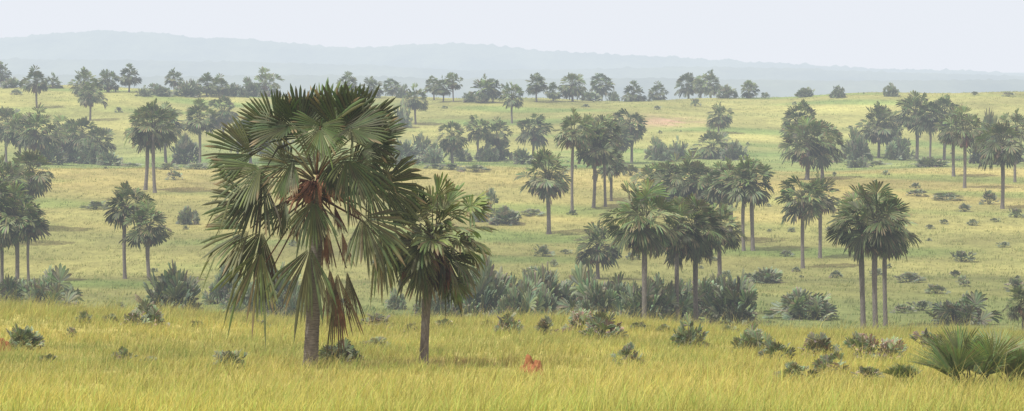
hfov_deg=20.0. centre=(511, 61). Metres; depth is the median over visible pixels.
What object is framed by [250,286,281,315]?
palm shrub
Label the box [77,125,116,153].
palm tree
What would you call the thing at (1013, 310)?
palm tree
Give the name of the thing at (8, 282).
palm shrub
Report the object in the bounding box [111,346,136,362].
palm shrub
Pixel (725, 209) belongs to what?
palm tree
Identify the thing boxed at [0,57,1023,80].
hills
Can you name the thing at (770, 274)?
palm shrub
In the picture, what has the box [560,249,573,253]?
palm shrub
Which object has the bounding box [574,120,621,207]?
palm tree
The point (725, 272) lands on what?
palm shrub
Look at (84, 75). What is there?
palm tree
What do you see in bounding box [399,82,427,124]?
palm tree
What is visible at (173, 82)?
palm tree
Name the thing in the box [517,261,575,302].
palm shrub
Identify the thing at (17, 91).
palm shrub
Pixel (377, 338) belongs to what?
palm shrub
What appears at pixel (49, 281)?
palm shrub
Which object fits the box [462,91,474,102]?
palm shrub
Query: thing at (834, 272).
palm shrub
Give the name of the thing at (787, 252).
palm shrub
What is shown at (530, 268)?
palm shrub
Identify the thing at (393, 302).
palm shrub
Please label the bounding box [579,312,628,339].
palm shrub
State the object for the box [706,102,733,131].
palm tree
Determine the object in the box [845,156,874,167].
palm shrub
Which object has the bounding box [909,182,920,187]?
palm shrub
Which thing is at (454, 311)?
palm shrub
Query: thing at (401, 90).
palm shrub
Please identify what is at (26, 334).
palm shrub
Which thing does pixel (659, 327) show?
palm shrub
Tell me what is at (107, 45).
hills
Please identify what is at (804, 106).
palm tree
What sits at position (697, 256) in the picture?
palm tree
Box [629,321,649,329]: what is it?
palm shrub
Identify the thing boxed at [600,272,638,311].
palm shrub
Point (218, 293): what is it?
palm shrub
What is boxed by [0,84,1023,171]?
grass
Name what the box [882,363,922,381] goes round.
palm shrub
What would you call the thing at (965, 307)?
palm shrub
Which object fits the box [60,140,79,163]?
palm shrub
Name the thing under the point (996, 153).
palm tree
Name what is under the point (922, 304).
palm shrub
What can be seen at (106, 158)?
palm shrub
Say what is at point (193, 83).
palm shrub
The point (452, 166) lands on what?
palm shrub
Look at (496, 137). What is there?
palm tree
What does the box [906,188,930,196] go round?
palm shrub
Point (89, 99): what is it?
palm tree
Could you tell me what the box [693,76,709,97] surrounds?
palm tree
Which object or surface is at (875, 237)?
palm tree
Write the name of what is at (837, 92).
palm shrub
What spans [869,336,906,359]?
palm shrub
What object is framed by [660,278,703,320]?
palm shrub
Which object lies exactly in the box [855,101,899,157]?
palm tree
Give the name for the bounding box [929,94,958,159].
palm tree
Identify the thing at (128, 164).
palm shrub
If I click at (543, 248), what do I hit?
palm shrub
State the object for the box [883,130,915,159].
palm shrub
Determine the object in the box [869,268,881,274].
palm shrub
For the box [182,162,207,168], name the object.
palm shrub
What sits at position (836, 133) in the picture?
palm tree
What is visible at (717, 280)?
palm shrub
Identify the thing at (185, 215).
palm shrub
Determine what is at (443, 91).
palm tree
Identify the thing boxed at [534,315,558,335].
palm shrub
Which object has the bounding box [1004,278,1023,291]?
palm shrub
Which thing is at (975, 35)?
sky
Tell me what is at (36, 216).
palm tree
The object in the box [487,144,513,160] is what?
palm shrub
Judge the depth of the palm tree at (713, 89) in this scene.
884.35 m
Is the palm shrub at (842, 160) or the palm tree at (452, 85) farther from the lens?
the palm tree at (452, 85)
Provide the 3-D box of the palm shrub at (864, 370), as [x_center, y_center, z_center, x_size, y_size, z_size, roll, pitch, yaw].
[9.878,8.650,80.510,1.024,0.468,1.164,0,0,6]
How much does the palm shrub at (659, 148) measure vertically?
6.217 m
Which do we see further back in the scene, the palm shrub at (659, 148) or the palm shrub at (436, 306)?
the palm shrub at (659, 148)
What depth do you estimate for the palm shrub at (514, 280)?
252.79 m
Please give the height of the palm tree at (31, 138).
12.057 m
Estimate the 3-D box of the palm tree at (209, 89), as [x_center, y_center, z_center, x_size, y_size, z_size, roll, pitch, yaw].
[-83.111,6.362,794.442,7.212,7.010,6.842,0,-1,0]
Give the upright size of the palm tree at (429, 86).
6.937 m
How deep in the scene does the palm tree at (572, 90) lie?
798.12 m
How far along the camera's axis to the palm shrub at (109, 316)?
110.48 m
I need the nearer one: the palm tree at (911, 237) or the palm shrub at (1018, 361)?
the palm shrub at (1018, 361)
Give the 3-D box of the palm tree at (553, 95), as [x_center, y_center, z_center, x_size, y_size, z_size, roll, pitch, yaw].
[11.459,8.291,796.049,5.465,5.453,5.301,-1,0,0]
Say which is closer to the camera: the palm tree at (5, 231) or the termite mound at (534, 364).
the termite mound at (534, 364)
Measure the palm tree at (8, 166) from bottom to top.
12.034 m
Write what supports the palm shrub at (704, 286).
on the ground at (760, 131)
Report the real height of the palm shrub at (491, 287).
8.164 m
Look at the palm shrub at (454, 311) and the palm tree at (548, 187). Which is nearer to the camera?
the palm shrub at (454, 311)
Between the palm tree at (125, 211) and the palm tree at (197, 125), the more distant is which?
the palm tree at (197, 125)
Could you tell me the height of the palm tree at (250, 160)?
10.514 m
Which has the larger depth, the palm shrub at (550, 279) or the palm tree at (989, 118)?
the palm tree at (989, 118)
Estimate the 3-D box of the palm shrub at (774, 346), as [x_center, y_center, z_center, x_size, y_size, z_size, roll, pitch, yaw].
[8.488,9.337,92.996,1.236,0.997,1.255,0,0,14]
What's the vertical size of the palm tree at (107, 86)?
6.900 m
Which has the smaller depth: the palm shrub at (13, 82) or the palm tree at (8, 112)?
the palm tree at (8, 112)
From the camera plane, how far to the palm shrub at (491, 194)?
434.33 m
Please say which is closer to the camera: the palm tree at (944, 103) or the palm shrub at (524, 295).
the palm shrub at (524, 295)
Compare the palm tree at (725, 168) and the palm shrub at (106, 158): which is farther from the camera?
the palm shrub at (106, 158)
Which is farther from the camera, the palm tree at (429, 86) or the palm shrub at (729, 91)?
the palm shrub at (729, 91)
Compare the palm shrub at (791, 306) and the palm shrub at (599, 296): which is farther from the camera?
the palm shrub at (791, 306)
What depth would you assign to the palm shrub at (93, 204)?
430.36 m
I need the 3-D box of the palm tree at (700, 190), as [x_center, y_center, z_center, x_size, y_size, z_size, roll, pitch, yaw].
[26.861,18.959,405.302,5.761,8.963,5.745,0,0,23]
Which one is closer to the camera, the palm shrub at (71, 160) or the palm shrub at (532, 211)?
the palm shrub at (532, 211)
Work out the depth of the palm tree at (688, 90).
888.92 m
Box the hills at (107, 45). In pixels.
[0,30,1023,75]
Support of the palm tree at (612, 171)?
on the ground at (760, 131)
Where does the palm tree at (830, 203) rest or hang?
on the ground at (760, 131)
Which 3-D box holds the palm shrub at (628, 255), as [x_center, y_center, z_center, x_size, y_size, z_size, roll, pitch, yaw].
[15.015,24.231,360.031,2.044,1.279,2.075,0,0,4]
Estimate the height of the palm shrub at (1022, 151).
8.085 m
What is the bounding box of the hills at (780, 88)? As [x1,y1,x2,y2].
[3,74,1023,100]
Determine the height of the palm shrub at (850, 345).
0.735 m
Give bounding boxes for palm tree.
[0,61,11,87]
[0,106,19,162]
[0,153,34,201]
[0,176,22,226]
[0,182,50,279]
[0,209,21,281]
[1,112,39,161]
[4,166,34,205]
[6,148,55,216]
[9,201,49,280]
[14,102,68,163]
[19,64,47,107]
[41,113,79,158]
[45,72,63,88]
[62,116,101,155]
[67,66,98,95]
[77,77,107,119]
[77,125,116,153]
[98,69,119,91]
[101,180,154,278]
[118,63,142,91]
[119,199,174,280]
[122,104,169,189]
[130,98,181,192]
[150,101,185,163]
[164,67,183,89]
[180,97,221,162]
[197,72,219,95]
[199,78,433,368]
[206,95,238,131]
[210,74,229,95]
[229,117,267,163]
[252,66,284,96]
[255,129,289,156]
[336,71,361,92]
[361,76,383,97]
[382,78,400,95]
[386,172,497,366]
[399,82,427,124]
[423,75,441,99]
[431,76,451,101]
[436,120,468,163]
[444,72,462,101]
[462,114,491,159]
[470,74,501,102]
[482,117,513,148]
[485,78,504,102]
[498,81,523,122]
[514,144,571,233]
[515,113,553,156]
[524,72,547,101]
[545,82,562,100]
[551,107,597,209]
[559,72,587,101]
[573,220,622,278]
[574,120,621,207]
[575,113,610,148]
[580,113,624,206]
[586,148,629,200]
[589,73,615,100]
[597,177,682,319]
[607,120,635,162]
[613,108,648,162]
[620,80,646,101]
[630,162,673,208]
[646,196,709,321]
[647,81,667,100]
[651,152,697,201]
[659,192,730,322]
[662,149,712,209]
[674,72,698,98]
[683,165,715,204]
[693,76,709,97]
[694,69,723,97]
[696,161,733,222]
[700,202,746,277]
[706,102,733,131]
[706,156,750,231]
[716,160,762,250]
[721,154,774,250]
[740,80,759,97]
[774,174,827,268]
[778,116,836,179]
[779,99,817,161]
[793,169,841,257]
[803,120,846,177]
[825,179,911,328]
[826,188,900,327]
[852,193,921,325]
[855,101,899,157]
[867,104,903,154]
[892,90,937,159]
[914,100,946,156]
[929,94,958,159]
[932,107,974,176]
[940,104,987,187]
[974,120,1023,208]
[979,107,1006,164]
[998,108,1023,181]
[1002,284,1023,329]
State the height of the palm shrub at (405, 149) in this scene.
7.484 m
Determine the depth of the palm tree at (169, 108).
599.61 m
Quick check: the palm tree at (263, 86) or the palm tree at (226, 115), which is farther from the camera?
the palm tree at (263, 86)
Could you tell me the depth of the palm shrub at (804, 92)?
818.16 m
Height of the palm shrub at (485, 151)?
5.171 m
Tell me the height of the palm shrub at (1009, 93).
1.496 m
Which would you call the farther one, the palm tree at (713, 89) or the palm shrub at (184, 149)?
the palm tree at (713, 89)
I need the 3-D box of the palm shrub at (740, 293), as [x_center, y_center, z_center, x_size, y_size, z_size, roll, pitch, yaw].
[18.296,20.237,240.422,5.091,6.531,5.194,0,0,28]
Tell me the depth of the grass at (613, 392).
81.09 m
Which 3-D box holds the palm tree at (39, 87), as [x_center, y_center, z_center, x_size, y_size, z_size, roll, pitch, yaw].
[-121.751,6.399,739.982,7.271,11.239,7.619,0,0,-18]
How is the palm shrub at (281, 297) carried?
on the ground at (760, 131)
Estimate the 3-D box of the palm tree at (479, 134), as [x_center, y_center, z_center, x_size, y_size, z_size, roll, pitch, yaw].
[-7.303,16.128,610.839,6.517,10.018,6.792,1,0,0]
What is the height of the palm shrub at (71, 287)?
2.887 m
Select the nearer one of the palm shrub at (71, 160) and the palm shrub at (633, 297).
the palm shrub at (633, 297)
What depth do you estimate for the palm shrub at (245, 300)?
249.68 m
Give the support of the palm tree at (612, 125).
on the ground at (760, 131)
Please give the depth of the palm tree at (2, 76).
887.98 m
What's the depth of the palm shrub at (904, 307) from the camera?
269.94 m
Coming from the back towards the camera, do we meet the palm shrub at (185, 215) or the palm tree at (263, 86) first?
the palm tree at (263, 86)
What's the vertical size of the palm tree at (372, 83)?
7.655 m
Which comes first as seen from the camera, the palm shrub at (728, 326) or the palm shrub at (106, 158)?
the palm shrub at (728, 326)
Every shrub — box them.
[0,274,39,303]
[1,77,22,88]
[6,323,44,349]
[9,263,84,306]
[10,89,21,94]
[36,142,67,164]
[39,353,56,362]
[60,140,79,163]
[63,284,85,306]
[66,327,76,336]
[75,137,104,164]
[75,310,92,323]
[79,200,108,208]
[96,150,123,165]
[102,313,118,323]
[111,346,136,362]
[120,162,143,166]
[120,308,150,324]
[134,299,169,327]
[135,85,151,96]
[135,259,202,311]
[139,356,156,362]
[148,82,174,96]
[155,162,180,169]
[165,170,183,179]
[169,132,198,164]
[173,80,198,97]
[176,205,199,224]
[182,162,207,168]
[187,79,201,96]
[201,259,242,304]
[206,348,248,368]
[219,280,252,308]
[221,282,260,317]
[225,83,248,97]
[240,76,262,96]
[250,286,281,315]
[254,256,303,314]
[280,280,303,318]
[288,240,296,245]
[318,337,363,361]
[358,312,392,327]
[362,336,387,347]
[383,287,406,309]
[388,98,412,127]
[390,138,422,163]
[395,84,408,97]
[400,322,417,332]
[412,132,431,156]
[413,284,474,317]
[413,288,447,318]
[420,142,447,163]
[423,163,441,167]
[435,318,452,326]
[437,163,461,169]
[448,148,472,161]
[452,254,511,317]
[456,164,491,171]
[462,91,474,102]
[472,210,490,222]
[474,142,499,161]
[476,272,517,315]
[480,188,498,208]
[483,272,545,318]
[486,205,521,225]
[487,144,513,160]
[494,312,523,332]
[513,146,533,164]
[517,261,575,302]
[518,269,559,315]
[520,208,546,215]
[525,266,537,271]
[533,244,555,256]
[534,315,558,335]
[549,259,558,266]
[553,279,578,315]
[555,260,627,316]
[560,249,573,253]
[561,308,592,332]
[566,209,576,214]
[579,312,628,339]
[580,91,602,100]
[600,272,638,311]
[606,89,619,100]
[610,341,646,364]
[611,277,661,320]
[622,163,640,175]
[625,252,640,259]
[629,272,686,322]
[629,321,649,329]
[643,136,670,160]
[655,324,670,331]
[658,147,681,161]
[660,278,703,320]
[669,135,692,158]
[670,312,709,346]
[684,276,734,316]
[690,98,701,105]
[690,129,730,158]
[702,267,757,326]
[703,272,730,314]
[716,84,738,98]
[719,139,750,160]
[722,270,730,275]
[722,324,740,330]
[730,322,773,352]
[748,266,783,283]
[758,338,795,361]
[761,92,769,97]
[763,287,839,320]
[773,361,818,379]
[779,250,794,256]
[794,86,814,97]
[797,332,842,355]
[807,351,849,373]
[828,85,847,97]
[829,270,843,277]
[832,154,847,162]
[841,126,873,160]
[842,337,866,351]
[843,331,886,360]
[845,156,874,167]
[851,365,884,380]
[866,160,891,164]
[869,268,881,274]
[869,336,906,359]
[882,83,899,96]
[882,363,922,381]
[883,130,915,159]
[889,303,916,312]
[892,271,927,282]
[904,324,1023,386]
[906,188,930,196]
[906,300,932,310]
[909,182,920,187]
[909,327,941,349]
[912,156,950,166]
[924,283,950,293]
[925,289,1003,324]
[931,192,964,200]
[949,250,975,261]
[949,270,960,277]
[955,275,969,282]
[958,203,970,211]
[958,279,970,286]
[967,140,980,163]
[967,219,978,225]
[979,189,998,204]
[996,241,1009,247]
[996,339,1023,383]
[1002,91,1015,95]
[1003,140,1023,163]
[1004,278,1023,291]
[1008,208,1023,217]
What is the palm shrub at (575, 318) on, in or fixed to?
on the ground at (760, 131)
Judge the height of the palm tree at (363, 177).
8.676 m
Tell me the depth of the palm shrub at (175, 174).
492.89 m
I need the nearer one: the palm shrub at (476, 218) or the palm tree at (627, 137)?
the palm shrub at (476, 218)
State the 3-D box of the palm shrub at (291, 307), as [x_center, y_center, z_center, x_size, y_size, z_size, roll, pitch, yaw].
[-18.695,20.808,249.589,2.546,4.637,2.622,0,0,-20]
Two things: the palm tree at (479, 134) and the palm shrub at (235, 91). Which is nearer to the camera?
the palm tree at (479, 134)
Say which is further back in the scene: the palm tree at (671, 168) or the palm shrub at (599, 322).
the palm tree at (671, 168)
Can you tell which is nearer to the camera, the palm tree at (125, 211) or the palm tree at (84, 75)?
the palm tree at (125, 211)
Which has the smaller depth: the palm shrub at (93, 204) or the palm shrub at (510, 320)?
the palm shrub at (510, 320)
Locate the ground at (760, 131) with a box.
[0,73,1023,410]
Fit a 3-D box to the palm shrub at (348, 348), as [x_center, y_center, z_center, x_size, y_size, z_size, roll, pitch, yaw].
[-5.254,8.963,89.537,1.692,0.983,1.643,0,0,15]
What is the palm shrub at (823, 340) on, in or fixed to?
on the ground at (760, 131)
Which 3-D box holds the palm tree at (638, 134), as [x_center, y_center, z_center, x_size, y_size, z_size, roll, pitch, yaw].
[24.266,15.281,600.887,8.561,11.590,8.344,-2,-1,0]
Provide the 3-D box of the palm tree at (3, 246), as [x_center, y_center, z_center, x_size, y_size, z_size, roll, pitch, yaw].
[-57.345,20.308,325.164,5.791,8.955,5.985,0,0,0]
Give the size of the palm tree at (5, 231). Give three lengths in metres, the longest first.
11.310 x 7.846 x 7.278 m
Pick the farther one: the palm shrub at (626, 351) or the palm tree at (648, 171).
the palm tree at (648, 171)
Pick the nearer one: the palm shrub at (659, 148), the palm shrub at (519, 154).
the palm shrub at (519, 154)
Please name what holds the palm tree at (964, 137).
on the ground at (760, 131)
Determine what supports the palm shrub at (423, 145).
on the ground at (760, 131)
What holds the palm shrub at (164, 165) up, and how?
on the ground at (760, 131)
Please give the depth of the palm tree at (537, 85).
788.40 m
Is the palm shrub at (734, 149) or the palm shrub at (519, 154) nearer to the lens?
the palm shrub at (519, 154)
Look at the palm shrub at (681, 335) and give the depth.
103.77 m
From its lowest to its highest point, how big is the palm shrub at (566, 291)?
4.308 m
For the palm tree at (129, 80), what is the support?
on the ground at (760, 131)
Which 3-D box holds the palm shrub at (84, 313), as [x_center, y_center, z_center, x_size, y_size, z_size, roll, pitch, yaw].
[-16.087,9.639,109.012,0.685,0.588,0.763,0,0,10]
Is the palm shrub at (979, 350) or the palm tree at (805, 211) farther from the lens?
the palm tree at (805, 211)
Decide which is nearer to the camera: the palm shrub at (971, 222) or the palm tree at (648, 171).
the palm shrub at (971, 222)
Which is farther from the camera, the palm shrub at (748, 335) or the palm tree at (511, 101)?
the palm tree at (511, 101)
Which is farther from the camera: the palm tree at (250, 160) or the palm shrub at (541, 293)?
the palm tree at (250, 160)
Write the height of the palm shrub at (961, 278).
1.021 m
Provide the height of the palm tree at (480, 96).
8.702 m
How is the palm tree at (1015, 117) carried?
on the ground at (760, 131)
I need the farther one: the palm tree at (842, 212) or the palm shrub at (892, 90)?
the palm shrub at (892, 90)
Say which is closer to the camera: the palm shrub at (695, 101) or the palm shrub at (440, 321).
the palm shrub at (440, 321)
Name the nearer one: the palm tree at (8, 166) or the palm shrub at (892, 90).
the palm tree at (8, 166)
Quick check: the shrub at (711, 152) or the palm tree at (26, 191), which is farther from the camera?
the shrub at (711, 152)
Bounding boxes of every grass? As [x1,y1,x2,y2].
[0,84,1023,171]
[0,277,1023,410]
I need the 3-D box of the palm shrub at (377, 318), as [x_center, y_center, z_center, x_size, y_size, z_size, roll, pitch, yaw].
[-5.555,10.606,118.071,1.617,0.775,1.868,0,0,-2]
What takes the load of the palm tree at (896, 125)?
on the ground at (760, 131)
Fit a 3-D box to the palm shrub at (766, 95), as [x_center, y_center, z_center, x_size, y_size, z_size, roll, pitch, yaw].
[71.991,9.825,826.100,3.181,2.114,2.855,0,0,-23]
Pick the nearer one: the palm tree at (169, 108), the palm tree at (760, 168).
the palm tree at (760, 168)
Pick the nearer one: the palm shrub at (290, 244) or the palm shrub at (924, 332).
the palm shrub at (924, 332)
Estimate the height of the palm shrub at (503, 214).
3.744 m
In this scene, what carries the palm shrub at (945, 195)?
on the ground at (760, 131)
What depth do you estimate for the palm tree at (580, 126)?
589.17 m
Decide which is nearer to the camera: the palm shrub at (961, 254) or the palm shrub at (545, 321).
the palm shrub at (545, 321)
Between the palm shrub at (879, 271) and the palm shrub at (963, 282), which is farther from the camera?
the palm shrub at (879, 271)
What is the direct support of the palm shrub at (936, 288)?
on the ground at (760, 131)
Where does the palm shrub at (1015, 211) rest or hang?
on the ground at (760, 131)
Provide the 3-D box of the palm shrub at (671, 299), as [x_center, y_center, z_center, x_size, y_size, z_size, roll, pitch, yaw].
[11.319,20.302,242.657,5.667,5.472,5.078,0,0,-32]
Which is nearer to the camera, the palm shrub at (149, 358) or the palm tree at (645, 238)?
the palm shrub at (149, 358)
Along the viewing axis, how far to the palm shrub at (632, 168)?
491.29 m
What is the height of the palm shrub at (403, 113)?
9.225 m
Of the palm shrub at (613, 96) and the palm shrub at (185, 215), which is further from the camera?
the palm shrub at (613, 96)
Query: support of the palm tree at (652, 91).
on the ground at (760, 131)
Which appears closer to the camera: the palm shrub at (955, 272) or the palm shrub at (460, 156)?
the palm shrub at (955, 272)
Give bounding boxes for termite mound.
[0,338,11,351]
[518,354,544,375]
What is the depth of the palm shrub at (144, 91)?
778.18 m
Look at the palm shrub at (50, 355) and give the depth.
88.91 m
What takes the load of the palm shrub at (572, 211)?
on the ground at (760, 131)
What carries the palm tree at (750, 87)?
on the ground at (760, 131)
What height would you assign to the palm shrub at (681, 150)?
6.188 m
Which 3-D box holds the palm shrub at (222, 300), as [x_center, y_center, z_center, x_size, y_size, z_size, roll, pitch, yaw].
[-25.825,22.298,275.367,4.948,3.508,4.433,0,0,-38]
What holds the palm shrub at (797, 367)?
on the ground at (760, 131)
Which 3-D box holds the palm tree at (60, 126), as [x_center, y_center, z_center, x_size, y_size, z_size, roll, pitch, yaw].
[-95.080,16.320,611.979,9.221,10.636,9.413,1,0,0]
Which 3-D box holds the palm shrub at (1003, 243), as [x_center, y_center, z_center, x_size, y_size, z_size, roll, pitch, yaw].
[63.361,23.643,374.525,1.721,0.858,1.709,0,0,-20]
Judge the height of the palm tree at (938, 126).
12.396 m
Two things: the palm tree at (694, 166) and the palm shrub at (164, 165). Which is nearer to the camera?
the palm tree at (694, 166)
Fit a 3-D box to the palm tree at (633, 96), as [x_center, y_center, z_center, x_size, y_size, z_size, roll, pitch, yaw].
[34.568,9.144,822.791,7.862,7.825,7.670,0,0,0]
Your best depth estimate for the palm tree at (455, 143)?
588.84 m
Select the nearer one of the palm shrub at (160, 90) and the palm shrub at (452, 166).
the palm shrub at (452, 166)
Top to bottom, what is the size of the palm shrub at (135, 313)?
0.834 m
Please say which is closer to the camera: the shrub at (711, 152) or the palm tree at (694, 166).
the palm tree at (694, 166)
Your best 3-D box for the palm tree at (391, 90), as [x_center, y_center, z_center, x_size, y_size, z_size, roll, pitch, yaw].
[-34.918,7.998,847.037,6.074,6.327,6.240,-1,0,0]
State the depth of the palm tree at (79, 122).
609.70 m
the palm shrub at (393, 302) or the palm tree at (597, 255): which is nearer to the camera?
the palm shrub at (393, 302)
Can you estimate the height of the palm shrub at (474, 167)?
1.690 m
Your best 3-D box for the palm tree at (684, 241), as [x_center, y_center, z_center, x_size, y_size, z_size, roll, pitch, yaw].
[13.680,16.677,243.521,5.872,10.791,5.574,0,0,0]
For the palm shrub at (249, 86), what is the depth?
811.22 m
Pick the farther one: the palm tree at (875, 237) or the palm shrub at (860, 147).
the palm shrub at (860, 147)
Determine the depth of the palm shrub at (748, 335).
100.00 m
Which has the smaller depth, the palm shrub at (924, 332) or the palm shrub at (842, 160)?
the palm shrub at (924, 332)
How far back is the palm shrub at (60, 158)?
561.22 m
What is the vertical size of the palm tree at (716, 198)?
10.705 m
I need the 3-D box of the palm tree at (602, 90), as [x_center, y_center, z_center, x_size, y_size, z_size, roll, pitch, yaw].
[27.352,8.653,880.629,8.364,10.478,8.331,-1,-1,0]
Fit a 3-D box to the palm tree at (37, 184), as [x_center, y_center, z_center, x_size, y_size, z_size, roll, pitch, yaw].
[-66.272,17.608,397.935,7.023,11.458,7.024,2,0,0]
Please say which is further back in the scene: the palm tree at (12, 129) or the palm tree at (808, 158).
the palm tree at (12, 129)
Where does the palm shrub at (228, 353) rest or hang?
on the ground at (760, 131)
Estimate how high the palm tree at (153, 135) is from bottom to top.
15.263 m
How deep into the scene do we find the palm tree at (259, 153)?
611.04 m
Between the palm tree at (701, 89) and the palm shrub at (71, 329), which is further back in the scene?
the palm tree at (701, 89)
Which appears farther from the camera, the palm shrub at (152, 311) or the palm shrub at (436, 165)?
the palm shrub at (436, 165)
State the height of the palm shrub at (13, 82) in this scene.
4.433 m
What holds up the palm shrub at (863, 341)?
on the ground at (760, 131)
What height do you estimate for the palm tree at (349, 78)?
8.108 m
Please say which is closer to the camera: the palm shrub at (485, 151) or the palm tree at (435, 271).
the palm tree at (435, 271)
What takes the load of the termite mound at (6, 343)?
on the ground at (760, 131)
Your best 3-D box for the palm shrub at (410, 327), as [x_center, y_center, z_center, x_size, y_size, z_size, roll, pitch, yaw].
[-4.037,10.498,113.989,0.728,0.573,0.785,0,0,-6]
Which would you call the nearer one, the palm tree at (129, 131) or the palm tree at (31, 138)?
the palm tree at (129, 131)
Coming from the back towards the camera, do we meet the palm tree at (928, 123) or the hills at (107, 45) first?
the hills at (107, 45)
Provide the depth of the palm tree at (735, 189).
373.53 m
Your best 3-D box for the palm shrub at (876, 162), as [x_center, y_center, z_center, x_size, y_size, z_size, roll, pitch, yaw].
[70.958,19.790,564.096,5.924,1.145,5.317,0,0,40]
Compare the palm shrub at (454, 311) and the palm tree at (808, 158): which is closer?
the palm shrub at (454, 311)
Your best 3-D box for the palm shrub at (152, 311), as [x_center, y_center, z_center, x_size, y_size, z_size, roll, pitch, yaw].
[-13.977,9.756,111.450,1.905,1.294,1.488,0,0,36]
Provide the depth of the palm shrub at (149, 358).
88.00 m
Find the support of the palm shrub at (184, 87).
on the ground at (760, 131)
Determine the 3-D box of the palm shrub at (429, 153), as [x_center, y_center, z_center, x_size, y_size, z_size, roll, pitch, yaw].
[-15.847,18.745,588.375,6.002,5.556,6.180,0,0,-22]
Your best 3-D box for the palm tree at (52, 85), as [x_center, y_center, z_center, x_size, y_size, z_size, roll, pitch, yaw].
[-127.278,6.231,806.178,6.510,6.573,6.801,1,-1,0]
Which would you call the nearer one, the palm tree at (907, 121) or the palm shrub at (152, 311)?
the palm shrub at (152, 311)
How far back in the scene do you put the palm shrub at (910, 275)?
320.12 m
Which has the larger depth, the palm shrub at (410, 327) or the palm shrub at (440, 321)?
the palm shrub at (440, 321)
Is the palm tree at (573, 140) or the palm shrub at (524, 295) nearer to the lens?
the palm shrub at (524, 295)
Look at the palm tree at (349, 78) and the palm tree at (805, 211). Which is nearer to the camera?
the palm tree at (805, 211)
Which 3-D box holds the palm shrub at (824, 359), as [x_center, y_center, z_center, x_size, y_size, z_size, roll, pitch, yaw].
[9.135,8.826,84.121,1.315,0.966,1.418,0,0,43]
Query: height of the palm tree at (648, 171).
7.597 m
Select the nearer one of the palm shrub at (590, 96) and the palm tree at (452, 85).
the palm tree at (452, 85)
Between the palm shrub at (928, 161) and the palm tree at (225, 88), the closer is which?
the palm shrub at (928, 161)
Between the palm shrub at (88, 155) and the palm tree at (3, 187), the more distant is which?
the palm shrub at (88, 155)
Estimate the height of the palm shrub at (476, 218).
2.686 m
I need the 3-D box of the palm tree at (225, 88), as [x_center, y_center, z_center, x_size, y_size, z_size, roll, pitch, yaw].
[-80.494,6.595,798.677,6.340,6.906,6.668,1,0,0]
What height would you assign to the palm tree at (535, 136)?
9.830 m
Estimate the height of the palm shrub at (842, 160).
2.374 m
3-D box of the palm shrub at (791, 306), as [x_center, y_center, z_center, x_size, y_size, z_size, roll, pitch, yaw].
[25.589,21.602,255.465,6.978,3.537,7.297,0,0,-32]
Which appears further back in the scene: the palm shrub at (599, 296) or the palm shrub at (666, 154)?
the palm shrub at (666, 154)
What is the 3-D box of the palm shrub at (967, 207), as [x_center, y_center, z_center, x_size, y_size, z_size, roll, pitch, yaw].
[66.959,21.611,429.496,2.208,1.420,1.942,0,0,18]
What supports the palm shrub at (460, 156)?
on the ground at (760, 131)
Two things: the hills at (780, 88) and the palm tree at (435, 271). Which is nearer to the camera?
the palm tree at (435, 271)
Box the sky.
[0,0,1023,72]
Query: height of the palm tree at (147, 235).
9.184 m
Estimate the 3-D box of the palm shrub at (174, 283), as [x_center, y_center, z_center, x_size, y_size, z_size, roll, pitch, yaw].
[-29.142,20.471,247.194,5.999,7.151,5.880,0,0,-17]
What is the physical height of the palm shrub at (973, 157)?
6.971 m
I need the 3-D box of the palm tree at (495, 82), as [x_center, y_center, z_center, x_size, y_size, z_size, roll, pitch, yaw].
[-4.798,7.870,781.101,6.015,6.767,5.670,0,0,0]
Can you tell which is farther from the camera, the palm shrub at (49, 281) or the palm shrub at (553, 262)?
the palm shrub at (553, 262)
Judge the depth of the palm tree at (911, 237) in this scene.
245.90 m
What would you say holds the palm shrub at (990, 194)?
on the ground at (760, 131)
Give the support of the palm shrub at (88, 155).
on the ground at (760, 131)

